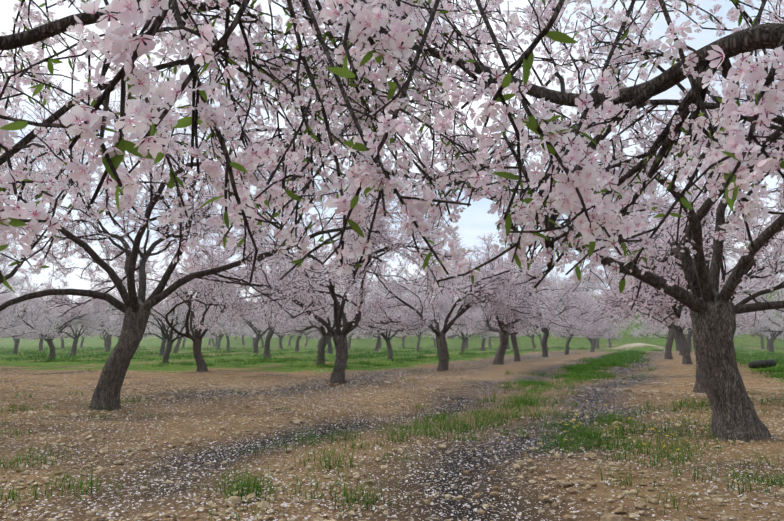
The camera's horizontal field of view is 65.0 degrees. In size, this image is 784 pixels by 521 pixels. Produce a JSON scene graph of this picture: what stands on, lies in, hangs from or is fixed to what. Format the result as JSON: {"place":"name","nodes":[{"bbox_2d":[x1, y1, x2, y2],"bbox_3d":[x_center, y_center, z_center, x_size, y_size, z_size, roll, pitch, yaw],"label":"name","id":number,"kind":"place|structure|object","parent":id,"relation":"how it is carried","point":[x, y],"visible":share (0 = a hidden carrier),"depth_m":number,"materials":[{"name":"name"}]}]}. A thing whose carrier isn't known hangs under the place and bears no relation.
{"place":"outdoors","nodes":[
{"label":"outdoors","id":0,"kind":"place"},
{"bbox_2d":[0,289,783,520],"bbox_3d":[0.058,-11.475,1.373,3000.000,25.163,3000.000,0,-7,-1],"label":"ground","id":1,"kind":"structure","parent":0,"point":[675,369],"depth_m":6.28,"materials":[{"name":"soil"}]},
{"bbox_2d":[0,235,30,314],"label":"tree","id":2,"kind":"object","parent":1,"relation":"on","point":[5,272],"visible":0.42,"depth_m":17.88,"materials":[{"name":"pink plant"}]},
{"bbox_2d":[0,267,46,340],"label":"tree","id":3,"kind":"object","parent":1,"relation":"on","point":[32,338],"visible":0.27,"depth_m":29.25,"materials":[{"name":"pink plant"}]},
{"bbox_2d":[0,273,51,324],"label":"tree","id":4,"kind":"object","parent":1,"relation":"on","point":[11,310],"visible":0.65,"depth_m":20.68,"materials":[{"name":"pink plant"}]},
{"bbox_2d":[0,281,68,353],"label":"tree","id":5,"kind":"object","parent":1,"relation":"on","point":[15,348],"visible":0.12,"depth_m":37.61,"materials":[{"name":"pink plant"}]},
{"bbox_2d":[14,295,70,348],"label":"tree","id":6,"kind":"object","parent":1,"relation":"on","point":[62,342],"visible":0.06,"depth_m":53.38,"materials":[{"name":"pink plant"}]},
{"bbox_2d":[0,300,89,350],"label":"tree","id":7,"kind":"object","parent":1,"relation":"on","point":[41,343],"visible":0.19,"depth_m":45.53,"materials":[{"name":"pink plant"}]},
{"bbox_2d":[0,284,124,359],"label":"tree","id":8,"kind":"object","parent":1,"relation":"on","point":[48,338],"visible":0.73,"depth_m":26.41,"materials":[{"name":"pink plant"}]},
{"bbox_2d":[14,288,118,355],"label":"tree","id":9,"kind":"object","parent":1,"relation":"on","point":[75,342],"visible":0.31,"depth_m":34.11,"materials":[{"name":"pink plant"}]},
{"bbox_2d":[0,77,144,303],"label":"tree","id":10,"kind":"object","parent":1,"relation":"on","point":[19,265],"visible":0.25,"depth_m":11.32,"materials":[{"name":"pink plant"}]},
{"bbox_2d":[53,297,106,346],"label":"tree","id":11,"kind":"object","parent":1,"relation":"on","point":[82,341],"visible":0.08,"depth_m":62.42,"materials":[{"name":"pink plant"}]},
{"bbox_2d":[78,296,122,339],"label":"tree","id":12,"kind":"object","parent":1,"relation":"on","point":[101,330],"visible":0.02,"depth_m":57.66,"materials":[{"name":"pink plant"}]},
{"bbox_2d":[54,291,152,351],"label":"tree","id":13,"kind":"object","parent":1,"relation":"on","point":[109,341],"visible":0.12,"depth_m":42.55,"materials":[{"name":"pink plant"}]},
{"bbox_2d":[94,313,122,347],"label":"tree","id":14,"kind":"object","parent":1,"relation":"on","point":[105,343],"visible":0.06,"depth_m":49.87,"materials":[{"name":"pink plant"}]},
{"bbox_2d":[104,296,194,355],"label":"tree","id":15,"kind":"object","parent":1,"relation":"on","point":[163,343],"visible":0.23,"depth_m":31.91,"materials":[{"name":"pink plant"}]},
{"bbox_2d":[85,273,239,362],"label":"tree","id":16,"kind":"object","parent":1,"relation":"on","point":[102,306],"visible":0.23,"depth_m":23.04,"materials":[{"name":"pink plant"}]},
{"bbox_2d":[146,316,182,346],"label":"tree","id":17,"kind":"object","parent":1,"relation":"on","point":[158,333],"visible":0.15,"depth_m":63.81,"materials":[{"name":"pink plant"}]},
{"bbox_2d":[145,294,190,337],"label":"tree","id":18,"kind":"object","parent":1,"relation":"on","point":[161,324],"visible":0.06,"depth_m":48.00,"materials":[{"name":"pink plant"}]},
{"bbox_2d":[147,295,218,352],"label":"tree","id":19,"kind":"object","parent":1,"relation":"on","point":[176,347],"visible":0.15,"depth_m":40.11,"materials":[{"name":"pink plant"}]},
{"bbox_2d":[180,318,215,347],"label":"tree","id":20,"kind":"object","parent":1,"relation":"on","point":[183,344],"visible":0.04,"depth_m":55.96,"materials":[{"name":"plant"}]},
{"bbox_2d":[183,299,227,346],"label":"tree","id":21,"kind":"object","parent":1,"relation":"on","point":[216,337],"visible":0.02,"depth_m":62.75,"materials":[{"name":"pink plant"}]},
{"bbox_2d":[111,214,314,371],"bbox_3d":[-4.951,1.178,17.261,5.428,4.053,7.712,2,-9,-33],"label":"tree","id":22,"kind":"object","parent":1,"relation":"on","point":[206,292],"visible":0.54,"depth_m":16.51,"materials":[{"name":"pink plant"}]},
{"bbox_2d":[0,55,434,410],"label":"tree","id":23,"kind":"object","parent":1,"relation":"on","point":[134,308],"visible":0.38,"depth_m":7.86,"materials":[{"name":"pink plant"}]},
{"bbox_2d":[189,312,249,348],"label":"tree","id":24,"kind":"object","parent":1,"relation":"on","point":[220,336],"visible":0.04,"depth_m":53.95,"materials":[{"name":"pink plant"}]},
{"bbox_2d":[200,319,239,345],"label":"tree","id":25,"kind":"object","parent":1,"relation":"on","point":[222,332],"visible":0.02,"depth_m":70.42,"materials":[{"name":"pink plant"}]},
{"bbox_2d":[205,295,258,349],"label":"tree","id":26,"kind":"object","parent":1,"relation":"on","point":[218,331],"visible":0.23,"depth_m":45.72,"materials":[{"name":"pink plant"}]},
{"bbox_2d":[225,301,259,344],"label":"tree","id":27,"kind":"object","parent":1,"relation":"on","point":[243,342],"visible":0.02,"depth_m":75.84,"materials":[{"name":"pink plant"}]},
{"bbox_2d":[234,323,277,346],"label":"tree","id":28,"kind":"object","parent":1,"relation":"on","point":[254,336],"visible":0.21,"depth_m":67.73,"materials":[{"name":"pink plant"}]},
{"bbox_2d":[233,299,282,347],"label":"tree","id":29,"kind":"object","parent":1,"relation":"on","point":[262,341],"visible":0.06,"depth_m":58.96,"materials":[{"name":"pink plant"}]},
{"bbox_2d":[199,293,317,352],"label":"tree","id":30,"kind":"object","parent":1,"relation":"on","point":[257,332],"visible":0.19,"depth_m":37.32,"materials":[{"name":"pink plant"}]},
{"bbox_2d":[252,305,316,348],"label":"tree","id":31,"kind":"object","parent":1,"relation":"on","point":[280,341],"depth_m":50.68,"materials":[{"name":"pink plant"}]},
{"bbox_2d":[227,244,344,357],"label":"tree","id":32,"kind":"object","parent":1,"relation":"on","point":[269,335],"visible":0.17,"depth_m":28.90,"materials":[{"name":"pink plant"}]},
{"bbox_2d":[280,332,308,345],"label":"tree","id":33,"kind":"object","parent":1,"relation":"on","point":[289,341],"visible":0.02,"depth_m":72.42,"materials":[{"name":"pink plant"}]},
{"bbox_2d":[259,281,343,350],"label":"tree","id":34,"kind":"object","parent":1,"relation":"on","point":[297,343],"visible":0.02,"depth_m":43.01,"materials":[{"name":"pink plant"}]},
{"bbox_2d":[299,325,318,346],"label":"tree","id":35,"kind":"object","parent":1,"relation":"on","point":[307,339],"depth_m":65.17,"materials":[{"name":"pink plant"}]},
{"bbox_2d":[151,190,469,383],"bbox_3d":[-1.637,0.491,12.407,7.981,4.206,5.618,-6,-7,43],"label":"tree","id":36,"kind":"object","parent":1,"relation":"on","point":[341,348],"visible":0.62,"depth_m":12.14,"materials":[{"name":"pink plant"}]},
{"bbox_2d":[223,248,417,364],"bbox_3d":[-2.389,1.755,21.693,6.078,4.118,5.561,-2,-7,12],"label":"tree","id":37,"kind":"object","parent":1,"relation":"on","point":[324,339],"visible":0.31,"depth_m":21.59,"materials":[{"name":"pink plant"}]},
{"bbox_2d":[284,284,381,353],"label":"tree","id":38,"kind":"object","parent":1,"relation":"on","point":[329,344],"visible":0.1,"depth_m":35.49,"materials":[{"name":"pink plant"}]},
{"bbox_2d":[309,296,370,349],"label":"tree","id":39,"kind":"object","parent":1,"relation":"on","point":[349,343],"visible":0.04,"depth_m":49.22,"materials":[{"name":"plant"}]},
{"bbox_2d":[342,283,382,300],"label":"tree","id":40,"kind":"object","parent":1,"relation":"on","point":[369,287],"visible":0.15,"depth_m":91.25,"materials":[{"name":"pink plant"}]},
{"bbox_2d":[350,332,390,345],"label":"tree","id":41,"kind":"object","parent":1,"relation":"on","point":[367,338],"visible":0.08,"depth_m":69.43,"materials":[{"name":"pink plant"}]},
{"bbox_2d":[351,273,400,293],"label":"tree","id":42,"kind":"object","parent":1,"relation":"on","point":[375,282],"visible":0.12,"depth_m":97.00,"materials":[{"name":"pink plant"}]},
{"bbox_2d":[356,303,399,350],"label":"tree","id":43,"kind":"object","parent":1,"relation":"on","point":[378,342],"visible":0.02,"depth_m":40.82,"materials":[{"name":"pink plant"}]},
{"bbox_2d":[306,278,456,358],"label":"tree","id":44,"kind":"object","parent":1,"relation":"on","point":[441,303],"visible":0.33,"depth_m":26.53,"materials":[{"name":"pink plant"}]},
{"bbox_2d":[353,297,422,348],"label":"tree","id":45,"kind":"object","parent":1,"relation":"on","point":[383,330],"depth_m":54.63,"materials":[{"name":"pink plant"}]},
{"bbox_2d":[0,0,783,293],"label":"tree","id":46,"kind":"object","parent":1,"relation":"on","point":[362,25],"visible":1,"depth_m":1.77,"materials":[{"name":"pink plant"}]},
{"bbox_2d":[0,338,783,520],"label":"grass tufts","id":47,"kind":"object","parent":1,"relation":"on","point":[618,358],"visible":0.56,"depth_m":6.37,"materials":[{"name":"green plant"}]},
{"bbox_2d":[0,369,783,520],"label":"fallen petals","id":48,"kind":"object","parent":1,"relation":"on","point":[285,504],"visible":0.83,"depth_m":4.11,"materials":[{"name":"plant"}]},
{"bbox_2d":[0,376,783,520],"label":"pebble rocks","id":49,"kind":"object","parent":1,"relation":"on","point":[606,515],"visible":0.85,"depth_m":4.51,"materials":[{"name":"stone"}]},
{"bbox_2d":[372,283,412,300],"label":"tree","id":50,"kind":"object","parent":1,"relation":"on","point":[383,291],"visible":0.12,"depth_m":87.58,"materials":[{"name":"pink plant"}]},
{"bbox_2d":[372,311,431,347],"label":"tree","id":51,"kind":"object","parent":1,"relation":"on","point":[403,341],"visible":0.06,"depth_m":60.22,"materials":[{"name":"pink plant"}]},
{"bbox_2d":[390,273,428,293],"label":"tree","id":52,"kind":"object","parent":1,"relation":"on","point":[409,285],"visible":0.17,"depth_m":93.80,"materials":[{"name":"pink plant"}]},
{"bbox_2d":[385,290,451,349],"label":"tree","id":53,"kind":"object","parent":1,"relation":"on","point":[419,337],"visible":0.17,"depth_m":47.09,"materials":[{"name":"pink plant"}]},
{"bbox_2d":[404,284,472,335],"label":"tree","id":54,"kind":"object","parent":1,"relation":"on","point":[443,321],"visible":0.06,"depth_m":51.63,"materials":[{"name":"pink plant"}]},
{"bbox_2d":[419,317,457,346],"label":"tree","id":55,"kind":"object","parent":1,"relation":"on","point":[452,337],"visible":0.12,"depth_m":66.48,"materials":[{"name":"pink plant"}]},
{"bbox_2d":[388,265,498,355],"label":"tree","id":56,"kind":"object","parent":1,"relation":"on","point":[470,311],"visible":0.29,"depth_m":31.90,"materials":[{"name":"pink plant"}]},
{"bbox_2d":[344,228,546,370],"bbox_3d":[1.325,1.182,17.235,6.498,4.023,5.815,-1,-9,26],"label":"tree","id":57,"kind":"object","parent":1,"relation":"on","point":[497,299],"visible":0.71,"depth_m":16.94,"materials":[{"name":"pink plant"}]},
{"bbox_2d":[425,298,499,352],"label":"tree","id":58,"kind":"object","parent":1,"relation":"on","point":[463,338],"visible":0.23,"depth_m":38.85,"materials":[{"name":"pink plant"}]},
{"bbox_2d":[429,297,508,347],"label":"tree","id":59,"kind":"object","parent":1,"relation":"on","point":[466,345],"visible":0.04,"depth_m":57.04,"materials":[{"name":"pink plant"}]},
{"bbox_2d":[448,309,499,346],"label":"tree","id":60,"kind":"object","parent":1,"relation":"on","point":[489,342],"visible":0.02,"depth_m":63.09,"materials":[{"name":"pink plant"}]},
{"bbox_2d":[472,310,509,348],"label":"tree","id":61,"kind":"object","parent":1,"relation":"on","point":[508,346],"visible":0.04,"depth_m":50.55,"materials":[{"name":"pink plant"}]},
{"bbox_2d":[473,281,527,350],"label":"tree","id":62,"kind":"object","parent":1,"relation":"on","point":[483,343],"depth_m":44.72,"materials":[{"name":"pink plant"}]},
{"bbox_2d":[437,232,590,364],"bbox_3d":[3.627,1.370,20.791,5.071,4.546,7.328,-4,-8,26],"label":"tree","id":63,"kind":"object","parent":1,"relation":"on","point":[505,330],"visible":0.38,"depth_m":20.61,"materials":[{"name":"pink plant"}]},
{"bbox_2d":[256,0,783,441],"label":"tree","id":64,"kind":"object","parent":1,"relation":"on","point":[711,309],"visible":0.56,"depth_m":5.50,"materials":[{"name":"pink plant"}]},
{"bbox_2d":[455,254,603,361],"bbox_3d":[5.701,1.957,25.904,6.818,4.811,5.495,3,-9,-11],"label":"tree","id":65,"kind":"object","parent":1,"relation":"on","point":[559,333],"visible":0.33,"depth_m":25.43,"materials":[{"name":"pink plant"}]},
{"bbox_2d":[520,301,545,346],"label":"tree","id":66,"kind":"object","parent":1,"relation":"on","point":[539,336],"visible":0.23,"depth_m":61.19,"materials":[{"name":"pink plant"}]},
{"bbox_2d":[521,302,562,348],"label":"tree","id":67,"kind":"object","parent":1,"relation":"on","point":[533,342],"visible":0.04,"depth_m":55.56,"materials":[{"name":"pink plant"}]},
{"bbox_2d":[529,276,558,294],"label":"tree","id":68,"kind":"object","parent":1,"relation":"on","point":[552,282],"visible":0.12,"depth_m":93.05,"materials":[{"name":"pink plant"}]},
{"bbox_2d":[488,253,610,356],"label":"tree","id":69,"kind":"object","parent":1,"relation":"on","point":[545,330],"visible":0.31,"depth_m":29.63,"materials":[{"name":"pink plant"}]},
{"bbox_2d":[543,271,559,288],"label":"tree","id":70,"kind":"object","parent":1,"relation":"on","point":[552,276],"visible":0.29,"depth_m":97.92,"materials":[{"name":"pink plant"}]},
{"bbox_2d":[543,299,565,337],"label":"tree","id":71,"kind":"object","parent":1,"relation":"on","point":[559,315],"visible":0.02,"depth_m":67.38,"materials":[{"name":"pink plant"}]},
{"bbox_2d":[543,284,567,314],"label":"tree","id":72,"kind":"object","parent":1,"relation":"on","point":[556,293],"visible":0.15,"depth_m":72.94,"materials":[{"name":"pink plant"}]},
{"bbox_2d":[549,280,587,295],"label":"tree","id":73,"kind":"object","parent":1,"relation":"on","point":[558,288],"visible":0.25,"depth_m":78.50,"materials":[{"name":"pink plant"}]},
{"bbox_2d":[556,269,604,290],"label":"tree","id":74,"kind":"object","parent":1,"relation":"on","point":[589,284],"visible":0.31,"depth_m":84.31,"materials":[{"name":"pink plant"}]},
{"bbox_2d":[539,291,625,351],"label":"tree","id":75,"kind":"object","parent":1,"relation":"on","point":[592,348],"visible":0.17,"depth_m":41.66,"materials":[{"name":"pink plant"}]},
{"bbox_2d":[563,271,603,290],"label":"tree","id":76,"kind":"object","parent":1,"relation":"on","point":[591,285],"visible":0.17,"depth_m":89.76,"materials":[{"name":"pink plant"}]},
{"bbox_2d":[548,276,622,354],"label":"tree","id":77,"kind":"object","parent":1,"relation":"on","point":[597,334],"visible":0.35,"depth_m":35.89,"materials":[{"name":"pink plant"}]},
{"bbox_2d":[552,310,624,349],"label":"tree","id":78,"kind":"object","parent":1,"relation":"on","point":[612,335],"visible":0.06,"depth_m":46.40,"materials":[{"name":"pink plant"}]},
{"bbox_2d":[582,269,600,293],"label":"tree","id":79,"kind":"object","parent":1,"relation":"on","point":[591,287],"visible":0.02,"depth_m":101.26,"materials":[{"name":"pink plant"}]},
{"bbox_2d":[577,302,614,346],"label":"tree","id":80,"kind":"object","parent":1,"relation":"on","point":[609,341],"visible":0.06,"depth_m":58.78,"materials":[{"name":"pink plant"}]},
{"bbox_2d":[561,285,634,348],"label":"tree","id":81,"kind":"object","parent":1,"relation":"on","point":[597,343],"visible":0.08,"depth_m":52.72,"materials":[{"name":"pink plant"}]},
{"bbox_2d":[589,284,621,309],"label":"tree","id":82,"kind":"object","parent":1,"relation":"on","point":[598,293],"visible":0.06,"depth_m":72.60,"materials":[{"name":"pink plant"}]},
{"bbox_2d":[556,216,739,359],"bbox_3d":[12.284,1.636,29.151,8.822,6.337,7.109,-2,-8,18],"label":"tree","id":83,"kind":"object","parent":1,"relation":"on","point":[669,342],"visible":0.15,"depth_m":29.32,"materials":[{"name":"pink plant"}]},
{"bbox_2d":[627,310,685,335],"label":"tree","id":84,"kind":"object","parent":1,"relation":"on","point":[642,324],"visible":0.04,"depth_m":58.05,"materials":[{"name":"pink plant"}]},
{"bbox_2d":[631,313,687,338],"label":"tree","id":85,"kind":"object","parent":1,"relation":"on","point":[646,331],"visible":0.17,"depth_m":52.17,"materials":[{"name":"pink plant"}]},
{"bbox_2d":[536,84,783,392],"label":"tree","id":86,"kind":"object","parent":1,"relation":"on","point":[629,297],"visible":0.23,"depth_m":9.41,"materials":[{"name":"pink plant"}]},
{"bbox_2d":[649,313,691,350],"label":"tree","id":87,"kind":"object","parent":1,"relation":"on","point":[665,332],"visible":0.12,"depth_m":43.98,"materials":[{"name":"pink plant"}]},
{"bbox_2d":[586,250,776,364],"bbox_3d":[10.656,1.290,22.222,6.297,5.167,7.814,-1,-7,6],"label":"tree","id":88,"kind":"object","parent":1,"relation":"on","point":[686,356],"visible":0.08,"depth_m":22.30,"materials":[{"name":"pink plant"}]},
{"bbox_2d":[586,152,783,325],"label":"tree","id":89,"kind":"object","parent":1,"relation":"on","point":[723,271],"visible":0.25,"depth_m":15.17,"materials":[{"name":"pink plant"}]},
{"bbox_2d":[615,272,778,354],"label":"tree","id":90,"kind":"object","parent":1,"relation":"on","point":[680,345],"visible":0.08,"depth_m":33.07,"materials":[{"name":"pink plant"}]},
{"bbox_2d":[643,269,770,352],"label":"tree","id":91,"kind":"object","parent":1,"relation":"on","point":[689,334],"visible":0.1,"depth_m":37.33,"materials":[{"name":"pink plant"}]},
{"bbox_2d":[720,263,783,328],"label":"tree","id":92,"kind":"object","parent":1,"relation":"on","point":[763,298],"visible":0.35,"depth_m":36.84,"materials":[{"name":"pink plant"}]},
{"bbox_2d":[734,300,781,348],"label":"tree","id":93,"kind":"object","parent":1,"relation":"on","point":[762,341],"visible":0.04,"depth_m":53.62,"materials":[{"name":"pink plant"}]},
{"bbox_2d":[734,316,783,349],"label":"tree","id":94,"kind":"object","parent":1,"relation":"on","point":[779,336],"visible":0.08,"depth_m":47.19,"materials":[{"name":"pink plant"}]},
{"bbox_2d":[735,297,783,351],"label":"tree","id":95,"kind":"object","parent":1,"relation":"on","point":[771,341],"visible":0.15,"depth_m":42.71,"materials":[{"name":"pink plant"}]},
{"bbox_2d":[739,294,783,333],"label":"tree","id":96,"kind":"object","parent":1,"relation":"on","point":[758,325],"visible":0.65,"depth_m":26.41,"materials":[{"name":"pink plant"}]},
{"bbox_2d":[748,359,776,367],"bbox_3d":[11.203,3.132,18.619,0.735,0.193,0.735,3,-18,-20],"label":"log","id":97,"kind":"object","parent":1,"relation":"on","point":[762,363],"visible":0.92,"depth_m":18.36,"materials":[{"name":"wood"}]},
{"bbox_2d":[748,296,783,332],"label":"tree","id":98,"kind":"object","parent":1,"relation":"on","point":[772,319],"visible":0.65,"depth_m":31.68,"materials":[{"name":"pink plant"}]},
{"bbox_2d":[750,267,783,283],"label":"blossoms","id":99,"kind":"object","parent":1,"relation":"on","point":[770,273],"visible":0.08,"depth_m":81.43,"materials":[{"name":"pink plant"}]},
{"bbox_2d":[761,255,777,286],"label":"blossoms","id":100,"kind":"object","parent":1,"relation":"on","point":[767,273],"visible":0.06,"depth_m":85.30,"materials":[{"name":"pink plant"}]},
{"bbox_2d":[761,256,783,279],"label":"blossoms","id":101,"kind":"object","parent":1,"relation":"on","point":[780,268],"visible":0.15,"depth_m":75.31,"materials":[{"name":"pink plant"}]},
{"bbox_2d":[0,0,783,309],"label":"sky","id":102,"kind":"structure","parent":0,"point":[475,221],"materials":[{"name":"white"}]}
]}

